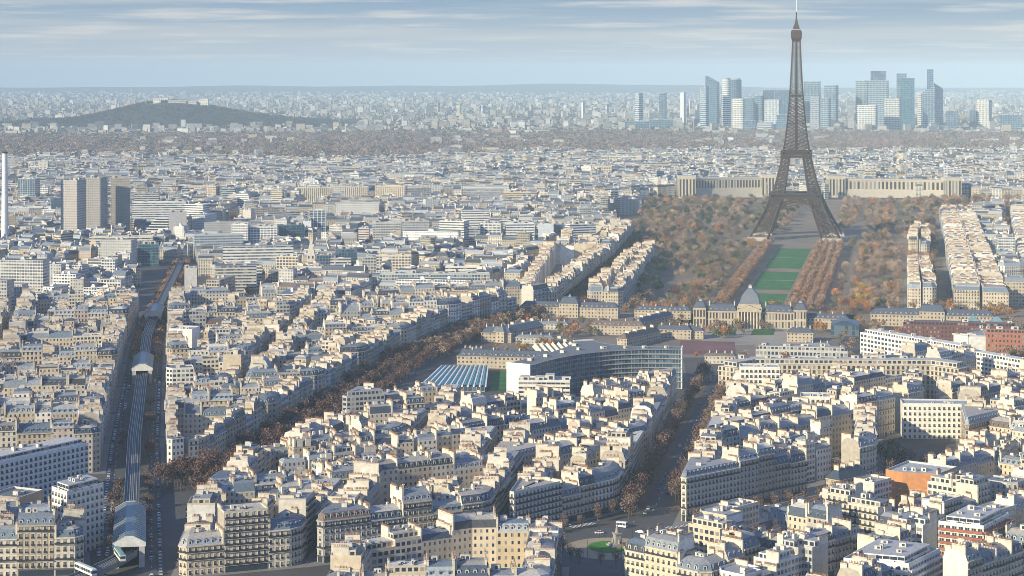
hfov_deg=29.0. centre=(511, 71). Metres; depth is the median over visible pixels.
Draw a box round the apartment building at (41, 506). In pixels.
[18,496,49,513]
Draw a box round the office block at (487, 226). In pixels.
[480,220,502,234]
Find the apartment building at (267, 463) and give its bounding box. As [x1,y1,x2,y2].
[260,446,270,472]
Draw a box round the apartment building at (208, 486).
[197,481,221,504]
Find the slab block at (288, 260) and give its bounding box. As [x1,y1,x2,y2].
[276,254,300,268]
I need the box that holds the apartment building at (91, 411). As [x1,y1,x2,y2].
[77,403,101,466]
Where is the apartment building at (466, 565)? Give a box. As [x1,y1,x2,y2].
[454,548,486,575]
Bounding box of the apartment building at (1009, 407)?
[1004,404,1011,411]
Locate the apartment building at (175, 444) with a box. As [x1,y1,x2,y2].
[166,431,183,474]
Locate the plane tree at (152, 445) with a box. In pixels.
[143,439,157,461]
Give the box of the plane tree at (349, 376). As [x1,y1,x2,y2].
[340,370,356,388]
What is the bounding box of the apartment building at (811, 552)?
[775,531,827,575]
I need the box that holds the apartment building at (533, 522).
[528,513,562,574]
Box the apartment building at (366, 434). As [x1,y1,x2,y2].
[352,425,374,446]
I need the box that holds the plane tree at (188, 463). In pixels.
[177,457,193,485]
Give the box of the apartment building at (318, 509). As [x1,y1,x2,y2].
[315,499,321,547]
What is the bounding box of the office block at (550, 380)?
[518,373,570,399]
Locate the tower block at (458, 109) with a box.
[456,105,460,115]
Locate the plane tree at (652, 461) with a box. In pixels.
[645,455,659,477]
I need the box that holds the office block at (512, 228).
[505,221,533,239]
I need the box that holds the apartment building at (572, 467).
[564,461,585,471]
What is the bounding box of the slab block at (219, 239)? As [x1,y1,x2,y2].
[193,233,242,257]
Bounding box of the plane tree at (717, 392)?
[711,389,723,396]
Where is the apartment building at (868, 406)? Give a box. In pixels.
[854,401,877,418]
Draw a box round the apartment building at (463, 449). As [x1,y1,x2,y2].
[462,445,473,451]
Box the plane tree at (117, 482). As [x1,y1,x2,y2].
[114,476,125,489]
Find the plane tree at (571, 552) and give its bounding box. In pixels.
[565,543,576,560]
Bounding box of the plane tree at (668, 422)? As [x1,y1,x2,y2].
[664,417,675,434]
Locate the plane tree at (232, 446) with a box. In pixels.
[224,443,237,453]
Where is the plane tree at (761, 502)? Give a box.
[753,495,763,504]
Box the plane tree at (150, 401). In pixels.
[146,395,154,409]
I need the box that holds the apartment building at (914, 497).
[898,489,925,507]
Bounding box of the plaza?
[754,233,856,247]
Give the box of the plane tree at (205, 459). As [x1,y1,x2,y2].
[197,453,213,473]
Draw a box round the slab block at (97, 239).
[89,234,153,244]
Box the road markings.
[109,358,707,528]
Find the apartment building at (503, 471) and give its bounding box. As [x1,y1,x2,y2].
[483,461,511,515]
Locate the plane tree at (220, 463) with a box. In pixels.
[214,458,225,469]
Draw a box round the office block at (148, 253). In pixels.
[138,241,158,265]
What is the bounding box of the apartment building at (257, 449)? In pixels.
[234,441,263,473]
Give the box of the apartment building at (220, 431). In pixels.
[209,420,226,462]
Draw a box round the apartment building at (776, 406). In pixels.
[758,398,791,416]
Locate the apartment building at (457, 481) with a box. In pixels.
[447,473,462,489]
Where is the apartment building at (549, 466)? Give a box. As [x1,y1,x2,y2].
[535,460,556,478]
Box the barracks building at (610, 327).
[589,317,645,334]
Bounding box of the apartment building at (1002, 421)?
[988,408,1017,432]
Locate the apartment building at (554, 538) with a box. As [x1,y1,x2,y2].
[526,532,558,575]
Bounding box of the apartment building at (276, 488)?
[254,482,281,516]
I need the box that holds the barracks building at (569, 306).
[519,294,619,318]
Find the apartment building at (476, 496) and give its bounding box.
[450,478,495,512]
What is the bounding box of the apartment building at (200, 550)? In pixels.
[177,522,223,575]
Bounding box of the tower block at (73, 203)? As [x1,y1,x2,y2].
[61,177,85,232]
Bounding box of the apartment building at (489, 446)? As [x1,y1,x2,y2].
[485,437,490,453]
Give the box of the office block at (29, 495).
[0,486,42,502]
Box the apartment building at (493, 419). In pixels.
[472,411,503,444]
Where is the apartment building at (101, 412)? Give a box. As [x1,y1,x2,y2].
[100,409,102,459]
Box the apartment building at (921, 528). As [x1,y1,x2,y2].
[892,510,936,547]
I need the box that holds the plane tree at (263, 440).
[259,427,278,444]
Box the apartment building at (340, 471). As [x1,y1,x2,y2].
[325,458,357,483]
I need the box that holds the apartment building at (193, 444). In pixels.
[184,435,207,470]
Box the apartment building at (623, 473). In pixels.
[602,460,625,501]
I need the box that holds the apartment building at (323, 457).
[311,453,333,474]
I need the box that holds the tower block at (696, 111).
[695,105,698,118]
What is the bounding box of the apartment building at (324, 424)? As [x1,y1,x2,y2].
[322,421,330,432]
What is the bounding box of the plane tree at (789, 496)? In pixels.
[785,489,793,502]
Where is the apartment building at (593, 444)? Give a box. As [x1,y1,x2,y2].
[579,432,609,466]
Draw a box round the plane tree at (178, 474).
[172,466,190,490]
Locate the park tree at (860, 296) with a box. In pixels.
[854,292,865,305]
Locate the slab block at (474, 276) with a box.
[430,270,489,282]
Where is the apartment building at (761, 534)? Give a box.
[752,525,780,550]
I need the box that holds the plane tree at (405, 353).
[400,350,410,363]
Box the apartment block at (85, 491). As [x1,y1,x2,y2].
[52,474,102,551]
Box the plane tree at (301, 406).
[293,397,310,422]
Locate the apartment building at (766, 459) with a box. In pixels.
[743,436,774,505]
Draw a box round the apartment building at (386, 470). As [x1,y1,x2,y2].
[354,452,398,504]
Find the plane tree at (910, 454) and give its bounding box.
[907,450,916,460]
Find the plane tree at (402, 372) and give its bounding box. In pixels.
[396,366,407,376]
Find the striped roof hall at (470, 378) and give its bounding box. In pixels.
[424,364,488,391]
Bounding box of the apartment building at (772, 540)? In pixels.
[766,527,805,549]
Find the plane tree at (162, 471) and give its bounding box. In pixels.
[152,462,172,492]
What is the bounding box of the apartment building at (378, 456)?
[358,452,381,461]
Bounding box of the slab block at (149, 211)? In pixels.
[132,199,185,229]
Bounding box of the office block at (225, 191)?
[221,187,235,195]
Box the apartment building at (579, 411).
[566,406,588,418]
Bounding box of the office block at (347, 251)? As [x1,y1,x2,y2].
[335,246,356,265]
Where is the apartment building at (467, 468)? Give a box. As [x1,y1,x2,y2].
[455,449,482,488]
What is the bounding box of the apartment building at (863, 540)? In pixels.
[857,529,897,549]
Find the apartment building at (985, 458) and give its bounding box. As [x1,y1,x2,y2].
[974,445,995,476]
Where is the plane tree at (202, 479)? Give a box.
[199,474,211,484]
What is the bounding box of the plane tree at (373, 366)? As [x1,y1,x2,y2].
[369,361,381,370]
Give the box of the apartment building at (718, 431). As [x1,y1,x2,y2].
[712,428,723,445]
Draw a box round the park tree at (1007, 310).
[1003,307,1010,316]
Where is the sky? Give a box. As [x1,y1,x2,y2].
[0,0,1023,87]
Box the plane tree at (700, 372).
[695,368,705,377]
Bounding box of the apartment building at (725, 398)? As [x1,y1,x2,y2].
[714,396,736,415]
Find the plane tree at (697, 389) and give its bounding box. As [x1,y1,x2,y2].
[687,384,700,399]
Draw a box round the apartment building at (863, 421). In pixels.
[854,413,877,434]
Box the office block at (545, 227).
[538,223,553,236]
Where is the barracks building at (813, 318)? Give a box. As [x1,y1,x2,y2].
[807,310,848,328]
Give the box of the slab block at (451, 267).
[445,263,482,271]
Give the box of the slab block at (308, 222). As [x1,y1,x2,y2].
[303,218,311,226]
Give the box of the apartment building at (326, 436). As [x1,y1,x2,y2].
[302,426,332,442]
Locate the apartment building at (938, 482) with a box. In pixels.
[928,468,955,495]
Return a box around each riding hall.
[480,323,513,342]
[493,318,543,342]
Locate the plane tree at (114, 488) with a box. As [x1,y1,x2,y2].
[112,485,123,501]
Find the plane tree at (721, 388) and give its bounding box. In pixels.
[714,387,725,397]
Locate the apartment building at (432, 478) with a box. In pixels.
[423,476,436,482]
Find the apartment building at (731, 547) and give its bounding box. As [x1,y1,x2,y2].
[707,533,744,563]
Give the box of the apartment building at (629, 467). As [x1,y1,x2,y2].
[628,446,631,478]
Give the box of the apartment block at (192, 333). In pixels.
[169,325,199,347]
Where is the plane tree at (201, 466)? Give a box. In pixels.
[189,456,214,476]
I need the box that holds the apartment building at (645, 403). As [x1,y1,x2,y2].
[631,395,654,446]
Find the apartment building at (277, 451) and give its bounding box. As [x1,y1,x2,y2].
[260,439,287,471]
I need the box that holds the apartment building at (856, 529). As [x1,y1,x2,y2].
[852,524,864,552]
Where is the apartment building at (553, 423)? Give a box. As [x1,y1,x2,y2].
[533,409,560,435]
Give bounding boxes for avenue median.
[625,381,708,513]
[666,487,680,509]
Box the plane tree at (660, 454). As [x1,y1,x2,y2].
[652,448,663,470]
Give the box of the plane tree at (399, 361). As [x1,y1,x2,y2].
[391,353,407,367]
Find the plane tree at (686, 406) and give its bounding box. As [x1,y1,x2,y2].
[680,400,687,412]
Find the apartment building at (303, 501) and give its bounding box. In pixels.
[279,487,315,557]
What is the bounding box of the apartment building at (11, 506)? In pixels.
[0,494,17,524]
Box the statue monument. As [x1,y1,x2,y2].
[606,524,622,547]
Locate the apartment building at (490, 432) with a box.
[461,426,496,453]
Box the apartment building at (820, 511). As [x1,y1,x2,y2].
[807,497,842,527]
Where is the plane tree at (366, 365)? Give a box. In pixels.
[356,358,371,372]
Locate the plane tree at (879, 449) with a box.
[877,443,885,456]
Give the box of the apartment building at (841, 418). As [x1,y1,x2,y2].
[817,398,850,456]
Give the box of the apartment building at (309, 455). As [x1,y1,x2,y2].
[303,447,327,469]
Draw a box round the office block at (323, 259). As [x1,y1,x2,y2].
[316,252,333,264]
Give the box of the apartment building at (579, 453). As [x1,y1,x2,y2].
[570,446,587,465]
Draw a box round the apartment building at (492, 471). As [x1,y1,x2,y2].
[474,467,504,517]
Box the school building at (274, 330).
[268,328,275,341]
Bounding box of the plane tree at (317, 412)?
[308,406,323,418]
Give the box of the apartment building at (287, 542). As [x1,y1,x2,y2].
[268,506,306,568]
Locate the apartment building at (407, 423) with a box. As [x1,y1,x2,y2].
[385,416,410,433]
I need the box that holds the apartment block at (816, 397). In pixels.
[800,392,829,403]
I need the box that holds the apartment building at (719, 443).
[694,437,721,458]
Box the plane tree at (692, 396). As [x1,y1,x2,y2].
[685,390,693,406]
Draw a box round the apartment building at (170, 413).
[165,407,176,423]
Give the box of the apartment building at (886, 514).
[879,503,923,523]
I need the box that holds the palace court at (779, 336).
[702,329,799,344]
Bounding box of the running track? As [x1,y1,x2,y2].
[679,341,735,354]
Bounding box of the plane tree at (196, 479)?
[188,472,204,491]
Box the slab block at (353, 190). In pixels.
[345,184,367,196]
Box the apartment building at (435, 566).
[426,550,454,575]
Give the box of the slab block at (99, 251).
[98,247,137,262]
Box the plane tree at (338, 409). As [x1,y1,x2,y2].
[333,400,341,413]
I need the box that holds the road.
[562,528,653,570]
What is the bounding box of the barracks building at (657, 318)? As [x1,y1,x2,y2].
[634,308,673,327]
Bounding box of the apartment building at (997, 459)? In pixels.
[981,444,1010,474]
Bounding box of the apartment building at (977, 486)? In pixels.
[952,469,990,505]
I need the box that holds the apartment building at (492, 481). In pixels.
[470,474,499,517]
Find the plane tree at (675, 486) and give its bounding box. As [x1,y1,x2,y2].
[667,477,680,503]
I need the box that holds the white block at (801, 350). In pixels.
[756,343,847,356]
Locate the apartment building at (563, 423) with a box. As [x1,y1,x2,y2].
[559,412,576,431]
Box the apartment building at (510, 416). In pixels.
[494,408,521,429]
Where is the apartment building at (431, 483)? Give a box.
[417,479,434,499]
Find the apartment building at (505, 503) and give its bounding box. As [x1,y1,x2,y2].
[480,471,507,514]
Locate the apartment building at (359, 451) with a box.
[349,440,375,457]
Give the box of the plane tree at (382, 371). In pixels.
[376,363,389,381]
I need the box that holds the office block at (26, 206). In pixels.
[8,205,50,208]
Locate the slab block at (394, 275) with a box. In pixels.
[380,270,428,280]
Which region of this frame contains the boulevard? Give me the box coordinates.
[95,258,193,575]
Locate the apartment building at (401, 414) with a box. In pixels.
[397,412,417,429]
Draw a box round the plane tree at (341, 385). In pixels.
[334,381,347,395]
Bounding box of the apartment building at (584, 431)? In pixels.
[558,426,589,446]
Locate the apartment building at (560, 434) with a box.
[544,431,571,440]
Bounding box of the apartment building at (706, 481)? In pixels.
[680,451,740,521]
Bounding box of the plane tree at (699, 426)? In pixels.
[691,422,706,434]
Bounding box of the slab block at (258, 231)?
[250,224,276,241]
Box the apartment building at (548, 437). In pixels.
[531,433,554,443]
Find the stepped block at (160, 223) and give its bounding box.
[145,217,168,232]
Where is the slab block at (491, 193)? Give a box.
[471,189,500,198]
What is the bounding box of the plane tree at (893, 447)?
[887,443,898,459]
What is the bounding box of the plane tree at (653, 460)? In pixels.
[643,455,658,481]
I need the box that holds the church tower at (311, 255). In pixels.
[307,238,315,263]
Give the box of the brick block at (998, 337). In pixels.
[972,325,1023,353]
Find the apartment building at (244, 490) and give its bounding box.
[229,471,254,503]
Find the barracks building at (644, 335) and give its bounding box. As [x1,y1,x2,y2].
[616,324,661,345]
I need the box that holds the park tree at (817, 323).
[815,320,822,332]
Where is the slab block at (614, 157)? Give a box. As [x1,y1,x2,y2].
[601,155,636,158]
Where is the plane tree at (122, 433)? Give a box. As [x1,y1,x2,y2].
[117,426,127,444]
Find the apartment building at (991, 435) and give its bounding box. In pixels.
[968,429,1000,447]
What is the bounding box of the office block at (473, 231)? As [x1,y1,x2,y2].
[469,226,479,246]
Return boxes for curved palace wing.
[677,174,777,198]
[826,175,961,197]
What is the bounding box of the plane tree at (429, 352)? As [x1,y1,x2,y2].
[421,347,435,364]
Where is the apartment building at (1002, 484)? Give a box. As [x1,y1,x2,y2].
[985,474,1023,501]
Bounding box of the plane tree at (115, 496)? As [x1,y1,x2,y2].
[106,490,122,502]
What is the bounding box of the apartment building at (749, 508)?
[720,498,758,528]
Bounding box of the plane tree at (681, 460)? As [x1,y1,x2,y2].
[677,456,687,467]
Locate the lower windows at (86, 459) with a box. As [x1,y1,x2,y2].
[1,457,87,499]
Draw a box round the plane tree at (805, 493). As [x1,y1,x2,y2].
[799,490,808,498]
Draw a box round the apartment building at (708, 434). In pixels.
[697,428,721,458]
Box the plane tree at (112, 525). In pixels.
[108,515,121,534]
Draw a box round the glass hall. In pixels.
[831,318,858,335]
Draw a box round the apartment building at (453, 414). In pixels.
[441,408,456,422]
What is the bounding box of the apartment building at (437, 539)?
[422,518,451,560]
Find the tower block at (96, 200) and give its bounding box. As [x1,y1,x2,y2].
[85,175,107,228]
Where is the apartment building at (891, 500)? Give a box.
[883,496,895,511]
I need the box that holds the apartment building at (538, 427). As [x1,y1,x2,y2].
[509,413,547,440]
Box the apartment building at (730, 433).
[705,418,739,448]
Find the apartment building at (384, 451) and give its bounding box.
[376,446,396,458]
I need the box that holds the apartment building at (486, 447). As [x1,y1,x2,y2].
[481,433,488,454]
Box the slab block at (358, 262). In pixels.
[356,259,361,265]
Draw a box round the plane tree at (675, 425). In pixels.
[663,418,679,430]
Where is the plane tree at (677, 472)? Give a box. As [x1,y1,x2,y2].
[667,468,682,491]
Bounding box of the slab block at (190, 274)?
[184,265,196,290]
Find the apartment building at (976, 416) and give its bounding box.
[961,401,1003,438]
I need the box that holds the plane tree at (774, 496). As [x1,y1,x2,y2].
[770,492,778,503]
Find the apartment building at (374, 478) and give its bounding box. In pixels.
[357,473,378,504]
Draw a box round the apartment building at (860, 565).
[837,553,878,575]
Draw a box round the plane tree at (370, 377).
[361,371,374,382]
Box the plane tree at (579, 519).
[576,514,584,528]
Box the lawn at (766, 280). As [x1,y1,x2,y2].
[752,271,798,289]
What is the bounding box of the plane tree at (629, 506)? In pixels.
[619,494,635,519]
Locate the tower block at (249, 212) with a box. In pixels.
[243,208,254,219]
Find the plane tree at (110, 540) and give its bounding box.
[106,534,118,551]
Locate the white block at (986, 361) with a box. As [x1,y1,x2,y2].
[975,349,1023,375]
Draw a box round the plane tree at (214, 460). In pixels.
[201,455,217,467]
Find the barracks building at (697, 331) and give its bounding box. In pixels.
[685,322,704,338]
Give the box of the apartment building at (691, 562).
[677,546,726,575]
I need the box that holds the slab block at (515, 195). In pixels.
[502,191,530,199]
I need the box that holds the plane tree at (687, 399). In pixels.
[683,396,692,414]
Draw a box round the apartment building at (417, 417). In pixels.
[403,410,421,429]
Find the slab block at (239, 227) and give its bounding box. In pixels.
[231,222,249,240]
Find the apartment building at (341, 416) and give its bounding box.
[324,405,369,430]
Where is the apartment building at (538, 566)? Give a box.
[513,555,553,575]
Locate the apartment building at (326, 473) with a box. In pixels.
[307,468,331,479]
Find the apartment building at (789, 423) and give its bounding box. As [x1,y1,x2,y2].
[780,414,798,430]
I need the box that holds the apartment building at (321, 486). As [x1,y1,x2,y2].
[316,481,332,495]
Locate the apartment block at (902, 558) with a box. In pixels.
[844,538,941,575]
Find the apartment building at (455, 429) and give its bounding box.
[434,420,460,452]
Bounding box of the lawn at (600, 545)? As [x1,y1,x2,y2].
[588,541,623,552]
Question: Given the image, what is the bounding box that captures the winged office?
[506,336,682,394]
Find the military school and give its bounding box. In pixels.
[693,284,807,328]
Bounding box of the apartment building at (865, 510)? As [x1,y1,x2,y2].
[847,492,891,533]
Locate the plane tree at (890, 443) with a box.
[887,439,899,448]
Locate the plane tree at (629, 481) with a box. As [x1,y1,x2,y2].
[622,479,642,494]
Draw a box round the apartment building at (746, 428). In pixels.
[740,421,759,445]
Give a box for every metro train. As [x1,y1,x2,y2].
[75,561,96,575]
[114,546,125,560]
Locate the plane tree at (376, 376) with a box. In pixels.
[369,369,381,381]
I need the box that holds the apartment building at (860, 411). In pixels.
[853,407,877,426]
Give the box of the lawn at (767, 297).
[758,293,787,308]
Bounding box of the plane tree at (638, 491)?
[622,483,644,511]
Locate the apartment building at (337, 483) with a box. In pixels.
[297,475,343,491]
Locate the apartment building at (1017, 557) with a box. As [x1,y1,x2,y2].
[984,528,1023,575]
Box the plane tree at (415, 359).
[408,354,421,374]
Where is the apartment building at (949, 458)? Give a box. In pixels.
[928,449,960,473]
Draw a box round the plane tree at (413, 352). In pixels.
[406,345,421,363]
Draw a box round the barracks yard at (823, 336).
[497,313,861,357]
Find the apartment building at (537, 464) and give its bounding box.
[534,461,552,478]
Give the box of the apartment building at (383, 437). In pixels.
[375,430,391,444]
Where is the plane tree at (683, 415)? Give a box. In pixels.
[670,408,684,421]
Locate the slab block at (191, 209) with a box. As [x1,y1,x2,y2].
[185,201,208,216]
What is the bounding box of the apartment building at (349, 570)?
[327,566,359,574]
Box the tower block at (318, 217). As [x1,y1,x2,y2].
[310,208,326,231]
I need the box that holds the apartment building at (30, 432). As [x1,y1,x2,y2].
[17,417,51,446]
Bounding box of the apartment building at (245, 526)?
[217,502,267,572]
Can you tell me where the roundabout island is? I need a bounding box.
[564,538,628,559]
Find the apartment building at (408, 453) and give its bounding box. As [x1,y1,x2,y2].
[404,452,413,456]
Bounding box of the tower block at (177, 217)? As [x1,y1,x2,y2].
[169,209,186,234]
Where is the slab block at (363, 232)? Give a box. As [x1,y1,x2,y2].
[358,226,369,241]
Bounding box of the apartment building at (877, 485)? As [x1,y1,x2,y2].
[853,474,890,498]
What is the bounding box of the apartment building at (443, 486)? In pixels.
[433,477,454,499]
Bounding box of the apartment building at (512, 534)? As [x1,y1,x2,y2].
[496,511,528,567]
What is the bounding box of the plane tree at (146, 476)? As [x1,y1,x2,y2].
[142,468,153,481]
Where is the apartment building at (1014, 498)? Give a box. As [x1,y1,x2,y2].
[995,487,1023,526]
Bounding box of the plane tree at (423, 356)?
[414,353,426,369]
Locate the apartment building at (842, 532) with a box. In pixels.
[819,516,852,575]
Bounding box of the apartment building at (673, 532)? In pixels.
[656,528,687,534]
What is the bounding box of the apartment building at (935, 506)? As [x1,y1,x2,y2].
[923,500,943,547]
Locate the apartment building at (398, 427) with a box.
[368,416,405,434]
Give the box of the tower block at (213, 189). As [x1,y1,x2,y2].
[206,184,219,196]
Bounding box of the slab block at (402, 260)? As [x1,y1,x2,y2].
[376,252,411,271]
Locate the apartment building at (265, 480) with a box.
[254,464,286,487]
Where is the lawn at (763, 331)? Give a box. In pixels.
[751,329,774,334]
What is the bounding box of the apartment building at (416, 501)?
[390,479,431,527]
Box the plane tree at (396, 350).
[392,344,403,356]
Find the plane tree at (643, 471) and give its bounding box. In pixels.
[631,465,651,483]
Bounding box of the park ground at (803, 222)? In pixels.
[636,199,1023,328]
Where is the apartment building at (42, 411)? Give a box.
[35,396,51,422]
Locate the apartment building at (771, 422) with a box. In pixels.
[745,414,779,434]
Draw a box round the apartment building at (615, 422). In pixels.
[605,418,629,431]
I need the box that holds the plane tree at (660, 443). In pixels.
[652,435,665,451]
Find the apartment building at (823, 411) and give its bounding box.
[800,401,832,423]
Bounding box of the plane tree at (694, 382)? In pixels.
[690,377,699,386]
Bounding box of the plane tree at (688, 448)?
[683,444,693,453]
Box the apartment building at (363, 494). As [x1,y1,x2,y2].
[345,487,367,502]
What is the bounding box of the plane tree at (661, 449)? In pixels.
[655,446,664,466]
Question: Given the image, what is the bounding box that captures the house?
[823,460,868,488]
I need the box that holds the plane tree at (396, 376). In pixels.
[388,370,401,382]
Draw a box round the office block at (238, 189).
[236,187,247,193]
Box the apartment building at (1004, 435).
[1000,432,1007,439]
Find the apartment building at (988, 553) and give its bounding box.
[969,539,997,575]
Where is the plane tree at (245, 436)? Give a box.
[234,430,255,443]
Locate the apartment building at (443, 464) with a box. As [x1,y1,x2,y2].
[419,446,454,478]
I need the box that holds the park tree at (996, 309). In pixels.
[993,307,1001,314]
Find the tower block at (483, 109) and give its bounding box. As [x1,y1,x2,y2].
[481,105,485,113]
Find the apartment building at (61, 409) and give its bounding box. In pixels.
[51,398,77,423]
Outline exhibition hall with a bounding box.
[968,316,1003,321]
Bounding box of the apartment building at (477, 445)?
[459,440,482,453]
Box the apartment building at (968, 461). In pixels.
[945,444,976,473]
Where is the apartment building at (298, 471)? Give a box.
[286,467,306,477]
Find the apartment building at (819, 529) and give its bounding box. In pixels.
[793,521,834,575]
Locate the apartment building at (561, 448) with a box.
[535,435,577,478]
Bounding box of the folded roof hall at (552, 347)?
[532,342,571,351]
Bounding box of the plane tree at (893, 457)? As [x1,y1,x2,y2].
[889,451,897,465]
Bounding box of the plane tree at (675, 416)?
[670,409,681,431]
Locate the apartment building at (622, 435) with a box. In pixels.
[607,427,632,479]
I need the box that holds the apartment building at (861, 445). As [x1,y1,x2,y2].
[841,426,877,473]
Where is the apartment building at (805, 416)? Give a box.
[782,409,815,432]
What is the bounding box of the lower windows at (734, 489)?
[682,487,738,514]
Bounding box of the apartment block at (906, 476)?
[886,460,956,508]
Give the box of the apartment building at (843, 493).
[826,482,862,519]
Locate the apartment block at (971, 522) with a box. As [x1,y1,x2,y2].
[938,504,1011,575]
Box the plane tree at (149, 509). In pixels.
[139,504,153,516]
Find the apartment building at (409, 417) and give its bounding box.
[390,413,414,432]
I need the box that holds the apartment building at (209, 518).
[184,513,214,530]
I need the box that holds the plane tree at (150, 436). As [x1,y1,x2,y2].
[144,434,154,449]
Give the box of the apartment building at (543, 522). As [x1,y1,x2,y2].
[529,518,561,575]
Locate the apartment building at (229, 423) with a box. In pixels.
[214,415,235,455]
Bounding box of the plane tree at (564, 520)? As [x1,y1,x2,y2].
[560,513,568,530]
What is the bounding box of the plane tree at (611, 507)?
[607,499,617,511]
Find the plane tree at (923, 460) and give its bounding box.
[919,455,927,462]
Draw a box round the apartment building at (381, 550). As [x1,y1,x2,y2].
[362,537,394,570]
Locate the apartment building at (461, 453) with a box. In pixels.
[434,447,477,455]
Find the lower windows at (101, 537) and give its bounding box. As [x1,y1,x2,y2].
[84,535,102,550]
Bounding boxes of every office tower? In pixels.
[626,120,648,129]
[635,93,642,120]
[649,119,672,127]
[659,93,666,119]
[680,92,685,122]
[700,86,708,126]
[705,76,718,124]
[722,78,730,125]
[730,78,741,126]
[732,98,744,129]
[744,120,755,130]
[745,97,753,119]
[754,95,762,123]
[757,121,772,130]
[763,89,773,121]
[764,99,780,123]
[775,90,790,121]
[777,114,788,127]
[804,81,820,126]
[810,97,820,126]
[820,97,830,128]
[824,85,837,122]
[856,80,867,123]
[857,105,877,129]
[868,71,888,125]
[884,98,900,130]
[897,73,906,98]
[900,78,914,127]
[917,93,921,126]
[923,86,934,127]
[927,69,933,88]
[934,83,942,125]
[946,110,957,128]
[969,110,975,128]
[976,99,991,128]
[999,114,1022,129]
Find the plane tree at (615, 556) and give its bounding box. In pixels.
[611,547,621,565]
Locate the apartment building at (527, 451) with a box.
[493,437,542,466]
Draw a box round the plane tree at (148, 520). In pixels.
[146,513,153,533]
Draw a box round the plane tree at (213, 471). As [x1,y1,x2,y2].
[207,464,225,476]
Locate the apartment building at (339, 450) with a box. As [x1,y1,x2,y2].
[329,442,352,459]
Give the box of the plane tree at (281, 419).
[275,413,290,427]
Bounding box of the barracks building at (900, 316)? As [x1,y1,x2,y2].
[870,302,994,325]
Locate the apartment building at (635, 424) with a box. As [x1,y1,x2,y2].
[628,413,649,458]
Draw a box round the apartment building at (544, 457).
[532,450,559,478]
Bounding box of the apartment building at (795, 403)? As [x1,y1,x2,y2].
[784,396,808,413]
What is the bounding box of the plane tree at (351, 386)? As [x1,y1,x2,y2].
[344,382,356,390]
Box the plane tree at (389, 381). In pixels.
[384,376,395,389]
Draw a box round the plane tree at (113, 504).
[110,501,119,508]
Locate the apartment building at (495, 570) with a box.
[487,561,513,575]
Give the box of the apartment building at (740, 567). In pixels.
[719,558,761,575]
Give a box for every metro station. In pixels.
[112,501,145,567]
[132,351,153,383]
[144,303,164,325]
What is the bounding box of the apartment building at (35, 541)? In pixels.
[17,505,56,575]
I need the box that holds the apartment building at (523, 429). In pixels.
[501,422,528,442]
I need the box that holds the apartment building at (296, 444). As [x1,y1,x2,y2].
[288,433,315,457]
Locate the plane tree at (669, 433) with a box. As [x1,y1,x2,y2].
[657,428,674,450]
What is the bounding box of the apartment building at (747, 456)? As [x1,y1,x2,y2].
[721,440,758,499]
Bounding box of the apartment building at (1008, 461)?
[999,448,1020,475]
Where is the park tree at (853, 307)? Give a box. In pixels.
[849,303,857,313]
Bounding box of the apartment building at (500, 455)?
[486,445,515,487]
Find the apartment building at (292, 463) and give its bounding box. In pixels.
[279,454,304,472]
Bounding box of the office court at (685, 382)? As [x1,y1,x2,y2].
[453,362,688,388]
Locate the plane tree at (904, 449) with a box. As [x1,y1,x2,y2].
[899,446,910,461]
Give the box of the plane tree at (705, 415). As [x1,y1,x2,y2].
[703,411,710,418]
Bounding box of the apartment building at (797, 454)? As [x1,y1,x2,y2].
[781,441,807,498]
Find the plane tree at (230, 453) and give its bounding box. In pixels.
[223,446,235,460]
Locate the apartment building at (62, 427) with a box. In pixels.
[52,412,73,438]
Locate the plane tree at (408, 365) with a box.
[401,360,412,379]
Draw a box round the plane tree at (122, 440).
[117,435,126,443]
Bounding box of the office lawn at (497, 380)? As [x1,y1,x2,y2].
[490,371,505,390]
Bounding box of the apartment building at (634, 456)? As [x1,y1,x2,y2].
[633,444,635,477]
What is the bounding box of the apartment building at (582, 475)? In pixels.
[561,464,595,518]
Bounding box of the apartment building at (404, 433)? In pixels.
[388,428,412,436]
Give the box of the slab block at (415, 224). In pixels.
[401,218,428,236]
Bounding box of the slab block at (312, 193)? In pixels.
[296,185,332,203]
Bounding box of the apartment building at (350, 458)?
[333,454,355,462]
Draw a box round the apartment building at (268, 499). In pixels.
[251,491,275,517]
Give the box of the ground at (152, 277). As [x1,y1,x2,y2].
[0,93,1023,575]
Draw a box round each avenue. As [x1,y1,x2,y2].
[88,317,544,551]
[618,383,716,527]
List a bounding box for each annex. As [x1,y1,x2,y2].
[515,331,555,343]
[539,318,569,329]
[693,367,715,380]
[704,350,736,363]
[802,339,831,345]
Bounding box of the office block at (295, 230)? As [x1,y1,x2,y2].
[277,222,303,237]
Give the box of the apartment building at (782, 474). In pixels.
[771,444,790,502]
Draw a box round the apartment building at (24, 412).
[4,399,35,422]
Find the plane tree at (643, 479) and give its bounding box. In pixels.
[629,472,648,503]
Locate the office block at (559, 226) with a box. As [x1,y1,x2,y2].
[553,222,564,236]
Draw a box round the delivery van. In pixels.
[616,521,627,527]
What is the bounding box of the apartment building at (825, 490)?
[819,481,854,501]
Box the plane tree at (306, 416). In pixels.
[298,407,315,422]
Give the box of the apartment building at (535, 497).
[509,475,562,521]
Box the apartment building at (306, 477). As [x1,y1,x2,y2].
[287,471,312,480]
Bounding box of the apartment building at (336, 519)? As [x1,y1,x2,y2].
[316,498,370,562]
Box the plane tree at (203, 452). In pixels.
[196,447,215,459]
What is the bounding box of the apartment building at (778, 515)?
[759,503,790,530]
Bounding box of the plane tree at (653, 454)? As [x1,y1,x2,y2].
[646,448,662,463]
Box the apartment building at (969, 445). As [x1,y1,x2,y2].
[958,443,972,450]
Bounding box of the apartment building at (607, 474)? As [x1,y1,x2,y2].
[578,454,622,515]
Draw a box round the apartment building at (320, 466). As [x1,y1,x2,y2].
[316,459,342,474]
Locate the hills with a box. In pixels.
[0,84,1023,131]

